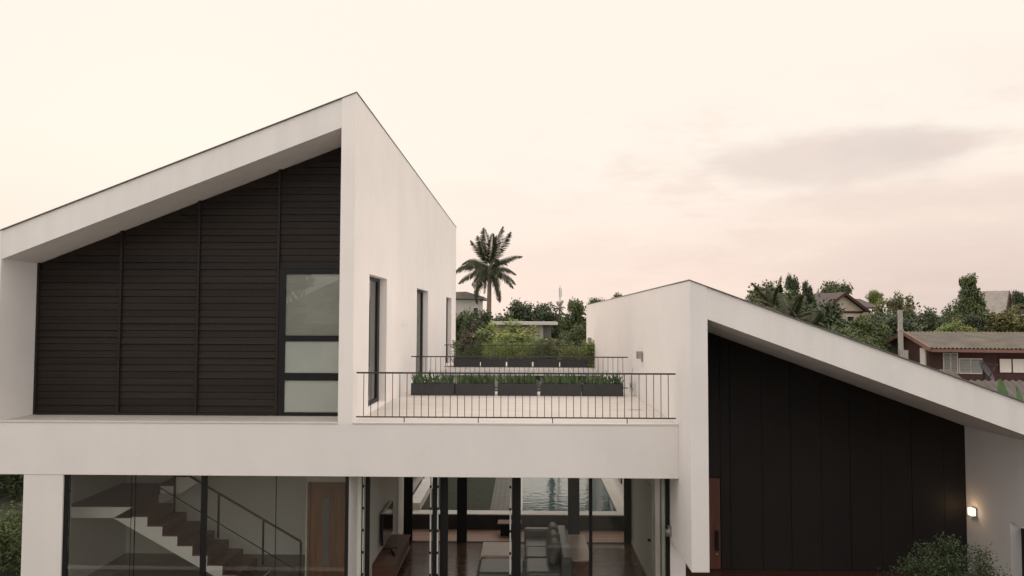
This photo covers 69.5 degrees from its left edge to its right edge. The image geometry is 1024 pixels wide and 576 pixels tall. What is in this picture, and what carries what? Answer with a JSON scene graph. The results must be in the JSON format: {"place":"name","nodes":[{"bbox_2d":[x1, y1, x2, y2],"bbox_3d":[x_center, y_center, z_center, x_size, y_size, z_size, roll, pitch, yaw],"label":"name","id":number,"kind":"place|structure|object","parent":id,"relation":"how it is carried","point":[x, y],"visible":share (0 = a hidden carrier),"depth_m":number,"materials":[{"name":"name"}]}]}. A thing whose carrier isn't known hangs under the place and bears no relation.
{"place":"outdoors","nodes":[
{"label":"outdoors","id":0,"kind":"place"},
{"bbox_2d":[0,474,23,575],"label":"side lawn","id":1,"kind":"structure","parent":0,"point":[6,501],"depth_m":22.76,"materials":[{"name":"green plant"}]},
{"bbox_2d":[0,501,22,573],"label":"shrub","id":2,"kind":"object","parent":1,"relation":"on","point":[10,536],"visible":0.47,"depth_m":17.09,"materials":[{"name":"green plant"}]},
{"bbox_2d":[0,474,23,501],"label":"boundary hedge","id":3,"kind":"object","parent":1,"relation":"on","point":[19,485],"visible":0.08,"depth_m":23.85,"materials":[{"name":"green plant"}]},
{"bbox_2d":[1,474,22,488],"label":"shrub","id":4,"kind":"object","parent":1,"relation":"on","point":[18,475],"depth_m":25.18,"materials":[{"name":"green plant"}]},
{"bbox_2d":[421,477,495,509],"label":"courtyard lawn","id":5,"kind":"structure","parent":0,"point":[480,490],"depth_m":22.86,"materials":[{"name":"green plant"}]},
{"bbox_2d":[455,292,486,375],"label":"white house","id":6,"kind":"structure","parent":0,"point":[465,300],"depth_m":78.08,"materials":[{"name":"paint"}]},
{"bbox_2d":[490,478,511,510],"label":"stone path","id":7,"kind":"structure","parent":0,"point":[501,497],"depth_m":22.72,"materials":[{"name":"grey stone"}]},
{"bbox_2d":[0,0,1023,317],"label":"sky","id":8,"kind":"structure","parent":0,"point":[625,147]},
{"bbox_2d":[455,330,609,496],"bbox_3d":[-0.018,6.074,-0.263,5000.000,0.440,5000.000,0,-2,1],"label":"ground","id":9,"kind":"structure","parent":0,"point":[495,390],"depth_m":72.61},
{"bbox_2d":[456,307,475,379],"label":"tree","id":10,"kind":"object","parent":9,"relation":"on","point":[462,318],"visible":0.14,"depth_m":67.53,"materials":[{"name":"green plant"}]},
{"bbox_2d":[457,321,491,375],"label":"tree","id":11,"kind":"object","parent":9,"relation":"on","point":[466,335],"visible":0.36,"depth_m":63.02,"materials":[{"name":"green plant"}]},
{"bbox_2d":[460,309,496,382],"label":"tree","id":12,"kind":"object","parent":9,"relation":"on","point":[484,319],"visible":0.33,"depth_m":65.52,"materials":[{"name":"green plant"}]},
{"bbox_2d":[456,226,522,377],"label":"coconut palm","id":13,"kind":"object","parent":9,"relation":"on","point":[480,273],"visible":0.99,"depth_m":74.89,"materials":[{"name":"green plant"}]},
{"bbox_2d":[491,310,517,320],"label":"tree","id":14,"kind":"object","parent":9,"relation":"on","point":[506,317],"visible":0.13,"depth_m":79.60,"materials":[{"name":"green plant"}]},
{"bbox_2d":[473,318,539,382],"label":"tree","id":15,"kind":"object","parent":9,"relation":"on","point":[511,328],"visible":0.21,"depth_m":59.43,"materials":[{"name":"green plant"}]},
{"bbox_2d":[0,91,1023,575],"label":"modern house","id":16,"kind":"structure","parent":9,"relation":"on","point":[212,359],"depth_m":15.45,"materials":[{"name":"paint"}]},
{"bbox_2d":[277,269,339,415],"bbox_3d":[-4.089,1.119,15.351,1.524,3.040,0.065,0,-2,1],"label":"balcony window","id":17,"kind":"structure","parent":16,"relation":"in","point":[308,337],"depth_m":15.35,"materials":[{"name":"grey glass"}]},
{"bbox_2d":[306,482,344,575],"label":"timber door","id":18,"kind":"structure","parent":16,"relation":"in","point":[325,500],"depth_m":16.55,"materials":[{"name":"brown wood"}]},
{"bbox_2d":[368,276,379,405],"bbox_3d":[-3.215,1.192,16.637,0.060,2.896,2.006,0,-2,1],"label":"side window","id":19,"kind":"structure","parent":16,"relation":"in","point":[374,283],"depth_m":17.13,"materials":[{"name":"black metal"}]},
{"bbox_2d":[381,500,392,545],"bbox_3d":[-2.955,5.500,17.331,0.110,0.733,1.240,0,-2,1],"label":"television","id":20,"kind":"object","parent":16,"relation":"attached to","point":[386,522],"visible":1,"depth_m":17.14,"materials":[{"name":"black"}]},
{"bbox_2d":[372,534,409,575],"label":"tv console","id":21,"kind":"object","parent":16,"relation":"attached to","point":[386,563],"visible":0.95,"depth_m":16.68,"materials":[{"name":"brown wood"}]},
{"bbox_2d":[383,547,396,555],"bbox_3d":[-2.790,5.980,16.804,0.314,0.090,0.480,0,-2,-2],"label":"model aircraft","id":22,"kind":"object","parent":21,"relation":"on","point":[391,549],"visible":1,"depth_m":16.84,"materials":[{"name":"black metal"}]},
{"bbox_2d":[413,477,421,493],"bbox_3d":[-2.898,5.143,22.551,0.043,1.940,2.200,0,-2,1],"label":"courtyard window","id":23,"kind":"structure","parent":16,"relation":"in","point":[417,481],"depth_m":22.29,"materials":[{"name":"glass"}]},
{"bbox_2d":[416,290,422,376],"bbox_3d":[-3.091,1.505,23.864,0.060,2.896,2.636,0,-2,1],"label":"side window","id":24,"kind":"structure","parent":16,"relation":"in","point":[419,345],"depth_m":24.62,"materials":[{"name":"black glass"}]},
{"bbox_2d":[411,369,455,395],"bbox_3d":[-2.062,2.487,19.685,1.231,0.702,0.609,0,-2,1],"label":"planter box","id":25,"kind":"object","parent":16,"relation":"on","point":[439,386],"visible":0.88,"depth_m":19.45,"materials":[{"name":"metal"}]},
{"bbox_2d":[446,298,447,362],"bbox_3d":[-2.949,1.863,32.105,0.060,2.896,2.196,0,-2,1],"label":"side window","id":26,"kind":"structure","parent":16,"relation":"in","point":[446,298],"depth_m":32.99,"materials":[{"name":"black metal"}]},
{"bbox_2d":[449,339,484,365],"bbox_3d":[-1.871,2.714,31.362,1.665,1.259,0.892,0,-2,1],"label":"hedge planter","id":27,"kind":"object","parent":16,"relation":"on","point":[475,362],"visible":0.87,"depth_m":31.22,"materials":[{"name":"plant"}]},
{"bbox_2d":[455,370,494,395],"bbox_3d":[-0.959,2.492,19.637,1.066,0.694,0.596,0,-2,1],"label":"planter box","id":28,"kind":"object","parent":16,"relation":"on","point":[471,386],"visible":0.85,"depth_m":19.43,"materials":[{"name":"metal"}]},
{"bbox_2d":[477,338,510,365],"bbox_3d":[-0.790,2.729,31.340,1.596,1.233,0.874,0,-2,1],"label":"hedge planter","id":29,"kind":"object","parent":16,"relation":"on","point":[484,360],"visible":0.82,"depth_m":31.19,"materials":[{"name":"plant"}]},
{"bbox_2d":[481,542,511,558],"bbox_3d":[-0.332,6.361,17.449,0.760,0.400,1.040,0,-2,1],"label":"coffee table","id":30,"kind":"object","parent":16,"relation":"on","point":[495,549],"visible":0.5,"depth_m":17.31,"materials":[{"name":"brown wood"}]},
{"bbox_2d":[497,520,511,535],"bbox_3d":[-0.068,6.498,19.991,0.640,0.340,0.400,0,-2,1],"label":"deck stool","id":31,"kind":"object","parent":16,"relation":"on","point":[504,527],"visible":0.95,"depth_m":19.84,"materials":[{"name":"black metal"}]},
{"bbox_2d":[492,370,536,395],"bbox_3d":[0.063,2.503,19.607,1.268,0.676,0.604,0,-3,11],"label":"planter box","id":32,"kind":"object","parent":16,"relation":"on","point":[530,389],"visible":0.91,"depth_m":19.41,"materials":[{"name":"metal"}]},
{"bbox_2d":[503,339,534,366],"bbox_3d":[0.318,2.751,31.345,1.608,1.197,0.960,0,-2,1],"label":"hedge planter","id":33,"kind":"object","parent":16,"relation":"on","point":[518,361],"visible":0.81,"depth_m":31.19,"materials":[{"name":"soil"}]},
{"bbox_2d":[476,522,571,575],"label":"sofa","id":34,"kind":"object","parent":16,"relation":"on","point":[547,551],"visible":1,"depth_m":16.34,"materials":[{"name":"fabric"}]},
{"bbox_2d":[530,337,561,366],"bbox_3d":[1.530,2.712,31.338,1.559,1.281,0.890,0,-2,1],"label":"hedge planter","id":35,"kind":"object","parent":16,"relation":"on","point":[539,362],"visible":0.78,"depth_m":31.11,"materials":[{"name":"plant"}]},
{"bbox_2d":[540,370,582,395],"bbox_3d":[1.317,2.492,19.577,1.133,0.702,0.486,0,-2,1],"label":"planter box","id":36,"kind":"object","parent":16,"relation":"on","point":[559,387],"visible":0.82,"depth_m":19.39,"materials":[{"name":"metal"}]},
{"bbox_2d":[557,339,594,367],"bbox_3d":[2.768,2.850,31.174,1.909,1.370,1.096,0,-2,1],"label":"hedge planter","id":37,"kind":"object","parent":16,"relation":"on","point":[588,351],"visible":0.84,"depth_m":31.06,"materials":[{"name":"plant"}]},
{"bbox_2d":[579,370,623,395],"bbox_3d":[2.375,2.499,19.616,1.180,0.697,0.518,0,-2,1],"label":"planter box","id":38,"kind":"object","parent":16,"relation":"on","point":[609,388],"visible":0.91,"depth_m":19.37,"materials":[{"name":"metal"}]},
{"bbox_2d":[630,368,632,392],"bbox_3d":[3.175,2.460,19.606,0.068,0.705,0.316,0,-2,1],"label":"garden hose","id":39,"kind":"object","parent":16,"relation":"on","point":[632,384],"visible":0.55,"depth_m":19.50,"materials":[{"name":"grey"}]},
{"bbox_2d":[636,351,642,361],"bbox_3d":[3.174,1.706,18.371,0.139,0.260,0.220,0,-2,1],"label":"wall lamp","id":40,"kind":"object","parent":16,"relation":"attached to","point":[639,354],"visible":1,"depth_m":18.27,"materials":[{"name":"grey metal"}]},
{"bbox_2d":[646,480,652,575],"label":"inner door","id":41,"kind":"structure","parent":16,"relation":"in","point":[649,489],"depth_m":16.33,"materials":[{"name":"paint"}]},
{"bbox_2d":[665,525,671,536],"bbox_3d":[3.110,4.823,14.683,0.126,0.217,0.110,0,-2,1],"label":"wall lamp","id":42,"kind":"object","parent":16,"relation":"attached to","point":[668,531],"visible":1,"depth_m":14.65,"materials":[{"name":"grey metal"}]},
{"bbox_2d":[686,478,720,568],"bbox_3d":[4.022,5.064,15.879,0.915,1.930,0.120,0,-2,1],"label":"entry door","id":43,"kind":"structure","parent":16,"relation":"in","point":[714,483],"depth_m":15.87,"materials":[{"name":"brown wood"}]},
{"bbox_2d":[967,507,976,516],"bbox_3d":[9.667,4.697,15.508,0.124,0.180,0.150,0,-2,1],"label":"wall lamp","id":44,"kind":"object","parent":16,"relation":"attached to","point":[972,511],"visible":1,"depth_m":15.44,"materials":[{"name":"white glass"}]},
{"bbox_2d":[489,329,547,380],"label":"tree","id":45,"kind":"object","parent":9,"relation":"on","point":[518,337],"visible":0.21,"depth_m":56.01,"materials":[{"name":"green plant"}]},
{"bbox_2d":[499,298,544,321],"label":"tree","id":46,"kind":"object","parent":9,"relation":"on","point":[522,312],"visible":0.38,"depth_m":83.24,"materials":[{"name":"green plant"}]},
{"bbox_2d":[490,321,557,389],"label":"flat roofed house","id":47,"kind":"structure","parent":9,"relation":"on","point":[544,329],"depth_m":61.85,"materials":[{"name":"painted plaster"},{"name":"concrete"}]},
{"bbox_2d":[533,301,563,339],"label":"tree","id":48,"kind":"object","parent":9,"relation":"on","point":[549,316],"visible":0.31,"depth_m":87.03,"materials":[{"name":"green plant"}]},
{"bbox_2d":[518,336,584,380],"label":"tree","id":49,"kind":"object","parent":9,"relation":"on","point":[557,352],"visible":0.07,"depth_m":55.05,"materials":[{"name":"green plant"}]},
{"bbox_2d":[551,301,564,338],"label":"feather palm","id":50,"kind":"object","parent":9,"relation":"on","point":[559,307],"visible":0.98,"depth_m":87.79,"materials":[{"name":"green plant"}]},
{"bbox_2d":[559,288,561,310],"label":"antenna mast","id":51,"kind":"object","parent":9,"relation":"on","point":[560,296],"visible":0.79,"depth_m":159.81,"materials":[{"name":"grey metal"}]},
{"bbox_2d":[559,296,585,338],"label":"tree","id":52,"kind":"object","parent":9,"relation":"on","point":[576,308],"visible":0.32,"depth_m":71.33,"materials":[{"name":"green plant"}]},
{"bbox_2d":[560,324,585,376],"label":"tree","id":53,"kind":"object","parent":9,"relation":"on","point":[577,335],"visible":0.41,"depth_m":55.33,"materials":[{"name":"green plant"}]},
{"bbox_2d":[585,297,602,308],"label":"tree","id":54,"kind":"object","parent":9,"relation":"on","point":[594,300],"visible":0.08,"depth_m":69.60,"materials":[{"name":"green plant"}]},
{"bbox_2d":[492,302,1022,340],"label":"distant trees","id":55,"kind":"object","parent":9,"relation":"on","point":[919,306],"depth_m":118.37,"materials":[{"name":"green plant"}]},
{"bbox_2d":[745,290,777,307],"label":"tree","id":56,"kind":"object","parent":9,"relation":"on","point":[753,300],"visible":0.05,"depth_m":58.44,"materials":[{"name":"green plant"}]},
{"bbox_2d":[747,279,798,308],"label":"tree","id":57,"kind":"object","parent":9,"relation":"on","point":[786,294],"visible":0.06,"depth_m":59.10,"materials":[{"name":"green plant"}]},
{"bbox_2d":[752,277,795,314],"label":"feather palm","id":58,"kind":"object","parent":9,"relation":"on","point":[773,300],"visible":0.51,"depth_m":51.50,"materials":[{"name":"green plant"}]},
{"bbox_2d":[764,292,811,320],"bbox_3d":[12.780,3.747,33.729,2.314,7.229,2.020,1,-3,-18],"label":"feather palm","id":59,"kind":"object","parent":9,"relation":"on","point":[799,303],"visible":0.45,"depth_m":33.88,"materials":[{"name":"green plant"}]},
{"bbox_2d":[783,272,802,298],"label":"tree","id":60,"kind":"object","parent":9,"relation":"on","point":[791,283],"visible":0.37,"depth_m":61.43,"materials":[{"name":"green plant"}]},
{"bbox_2d":[801,280,816,306],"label":"tree","id":61,"kind":"object","parent":9,"relation":"on","point":[807,291],"visible":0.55,"depth_m":62.53,"materials":[{"name":"green plant"}]},
{"bbox_2d":[799,294,857,337],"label":"tree","id":62,"kind":"object","parent":9,"relation":"on","point":[829,311],"visible":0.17,"depth_m":45.26,"materials":[{"name":"green plant"}]},
{"bbox_2d":[815,280,853,294],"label":"tree","id":63,"kind":"object","parent":9,"relation":"on","point":[833,287],"visible":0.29,"depth_m":90.92,"materials":[{"name":"green plant"}]},
{"bbox_2d":[832,326,877,346],"bbox_3d":[17.994,4.814,39.450,3.016,5.629,3.073,0,-2,5],"label":"tree","id":64,"kind":"object","parent":9,"relation":"on","point":[849,334],"visible":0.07,"depth_m":39.52,"materials":[{"name":"green plant"}]},
{"bbox_2d":[843,312,893,351],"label":"tree","id":65,"kind":"object","parent":9,"relation":"on","point":[864,325],"visible":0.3,"depth_m":48.72,"materials":[{"name":"green plant"}]},
{"bbox_2d":[865,288,884,305],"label":"tree","id":66,"kind":"object","parent":9,"relation":"on","point":[872,296],"visible":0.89,"depth_m":108.73,"materials":[{"name":"green plant"}]},
{"bbox_2d":[867,342,887,351],"bbox_3d":[17.833,5.122,37.456,2.868,4.841,2.977,2,-3,-33],"label":"tree","id":67,"kind":"object","parent":9,"relation":"on","point":[879,347],"visible":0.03,"depth_m":37.37,"materials":[{"name":"green plant"}]},
{"bbox_2d":[874,290,915,321],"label":"tree","id":68,"kind":"object","parent":9,"relation":"on","point":[895,304],"visible":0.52,"depth_m":77.01,"materials":[{"name":"green plant"}]},
{"bbox_2d":[867,309,931,352],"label":"tree","id":69,"kind":"object","parent":9,"relation":"on","point":[892,321],"visible":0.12,"depth_m":57.89,"materials":[{"name":"green plant"}]},
{"bbox_2d":[897,310,903,356],"bbox_3d":[19.776,4.332,37.513,0.300,6.429,0.230,0,-2,1],"label":"utility pole","id":70,"kind":"object","parent":9,"relation":"on","point":[900,329],"visible":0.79,"depth_m":37.52,"materials":[{"name":"concrete"}]},
{"bbox_2d":[903,307,945,331],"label":"tree","id":71,"kind":"object","parent":9,"relation":"on","point":[929,319],"visible":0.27,"depth_m":64.35,"materials":[{"name":"green plant"}]},
{"bbox_2d":[922,300,966,324],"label":"tree","id":72,"kind":"object","parent":9,"relation":"on","point":[948,315],"visible":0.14,"depth_m":68.97,"materials":[{"name":"green plant"}]},
{"bbox_2d":[932,319,977,331],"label":"tree","id":73,"kind":"object","parent":9,"relation":"on","point":[952,327],"visible":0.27,"depth_m":56.92,"materials":[{"name":"green plant"}]},
{"bbox_2d":[952,272,989,330],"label":"tree","id":74,"kind":"object","parent":9,"relation":"on","point":[972,301],"visible":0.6,"depth_m":70.77,"materials":[{"name":"green plant"}]},
{"bbox_2d":[953,311,1000,331],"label":"tree","id":75,"kind":"object","parent":9,"relation":"on","point":[974,321],"visible":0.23,"depth_m":62.87,"materials":[{"name":"green plant"}]},
{"bbox_2d":[980,303,1023,331],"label":"tree","id":76,"kind":"object","parent":9,"relation":"on","point":[1010,319],"visible":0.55,"depth_m":60.07,"materials":[{"name":"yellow plant"}]},
{"bbox_2d":[997,379,1023,400],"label":"banana plant","id":77,"kind":"object","parent":9,"relation":"on","point":[1001,387],"visible":0.12,"depth_m":24.73,"materials":[{"name":"green plant"}]},
{"bbox_2d":[1011,289,1023,312],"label":"tree","id":78,"kind":"object","parent":9,"relation":"on","point":[1017,297],"visible":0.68,"depth_m":94.32,"materials":[{"name":"green plant"}]},
{"bbox_2d":[1016,387,1022,400],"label":"banana plant","id":79,"kind":"object","parent":9,"relation":"on","point":[1019,395],"visible":0.18,"depth_m":23.75,"materials":[{"name":"green plant"}]},
{"bbox_2d":[523,478,615,510],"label":"water","id":80,"kind":"structure","parent":0,"point":[545,494],"depth_m":22.89,"materials":[{"name":"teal liquid"}]},
{"bbox_2d":[567,534,588,575],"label":"sideboard","id":81,"kind":"object","parent":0,"point":[579,553],"visible":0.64,"depth_m":16.40,"materials":[{"name":"brown wood"}]},
{"bbox_2d":[788,306,830,330],"bbox_3d":[12.876,4.038,32.468,2.166,6.539,2.225,-2,-3,43],"label":"feather palm","id":82,"kind":"object","parent":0,"point":[811,319],"visible":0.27,"depth_m":32.83,"materials":[{"name":"green plant"}]},
{"bbox_2d":[798,292,875,321],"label":"gabled house","id":83,"kind":"structure","parent":0,"point":[855,308],"depth_m":80.19,"materials":[{"name":"brown tile"}]},
{"bbox_2d":[846,316,853,321],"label":"window","id":84,"kind":"structure","parent":83,"relation":"in","point":[848,318],"depth_m":79.96,"materials":[{"name":"grey glass"}]},
{"bbox_2d":[939,369,960,377],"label":"shed","id":85,"kind":"structure","parent":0,"point":[952,372],"depth_m":33.37,"materials":[{"name":"concrete"}]},
{"bbox_2d":[882,331,1023,380],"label":"timber house","id":86,"kind":"structure","parent":0,"point":[960,354],"depth_m":43.31,"materials":[{"name":"brown wood"}]},
{"bbox_2d":[904,350,908,358],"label":"window","id":87,"kind":"structure","parent":86,"relation":"in","point":[905,351],"depth_m":47.24,"materials":[{"name":"white glass"}]},
{"bbox_2d":[920,348,926,365],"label":"window","id":88,"kind":"structure","parent":86,"relation":"in","point":[923,360],"depth_m":44.31,"materials":[{"name":"white glass"}]},
{"bbox_2d":[943,353,957,373],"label":"window","id":89,"kind":"structure","parent":86,"relation":"in","point":[950,360],"depth_m":43.36,"materials":[{"name":"white glass"}]},
{"bbox_2d":[959,358,981,373],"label":"window","id":90,"kind":"structure","parent":86,"relation":"in","point":[966,365],"depth_m":43.16,"materials":[{"name":"white glass"}]},
{"bbox_2d":[998,358,1023,373],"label":"window","id":91,"kind":"structure","parent":86,"relation":"in","point":[1005,365],"depth_m":42.78,"materials":[{"name":"white glass"}]},
{"bbox_2d":[955,290,1013,314],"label":"gabled house","id":92,"kind":"structure","parent":0,"point":[997,302],"depth_m":83.39,"materials":[{"name":"tile"}]},
{"bbox_2d":[979,359,997,380],"bbox_3d":[20.865,3.761,32.453,0.828,1.220,0.849,0,-2,1],"label":"satellite dish","id":93,"kind":"object","parent":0,"point":[986,370],"visible":0.98,"depth_m":32.52,"materials":[{"name":"black metal"}]},
{"bbox_2d":[969,380,1023,399],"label":"shed","id":94,"kind":"structure","parent":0,"point":[1011,385],"depth_m":29.28,"materials":[{"name":"concrete"}]},
{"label":"front lawn","id":95,"kind":"structure","parent":0,"visible":0},
{"bbox_2d":[877,530,1011,575],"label":"round bush","id":96,"kind":"object","parent":95,"relation":"on","point":[941,569],"visible":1,"depth_m":11.73,"materials":[{"name":"green plant"}]}
]}

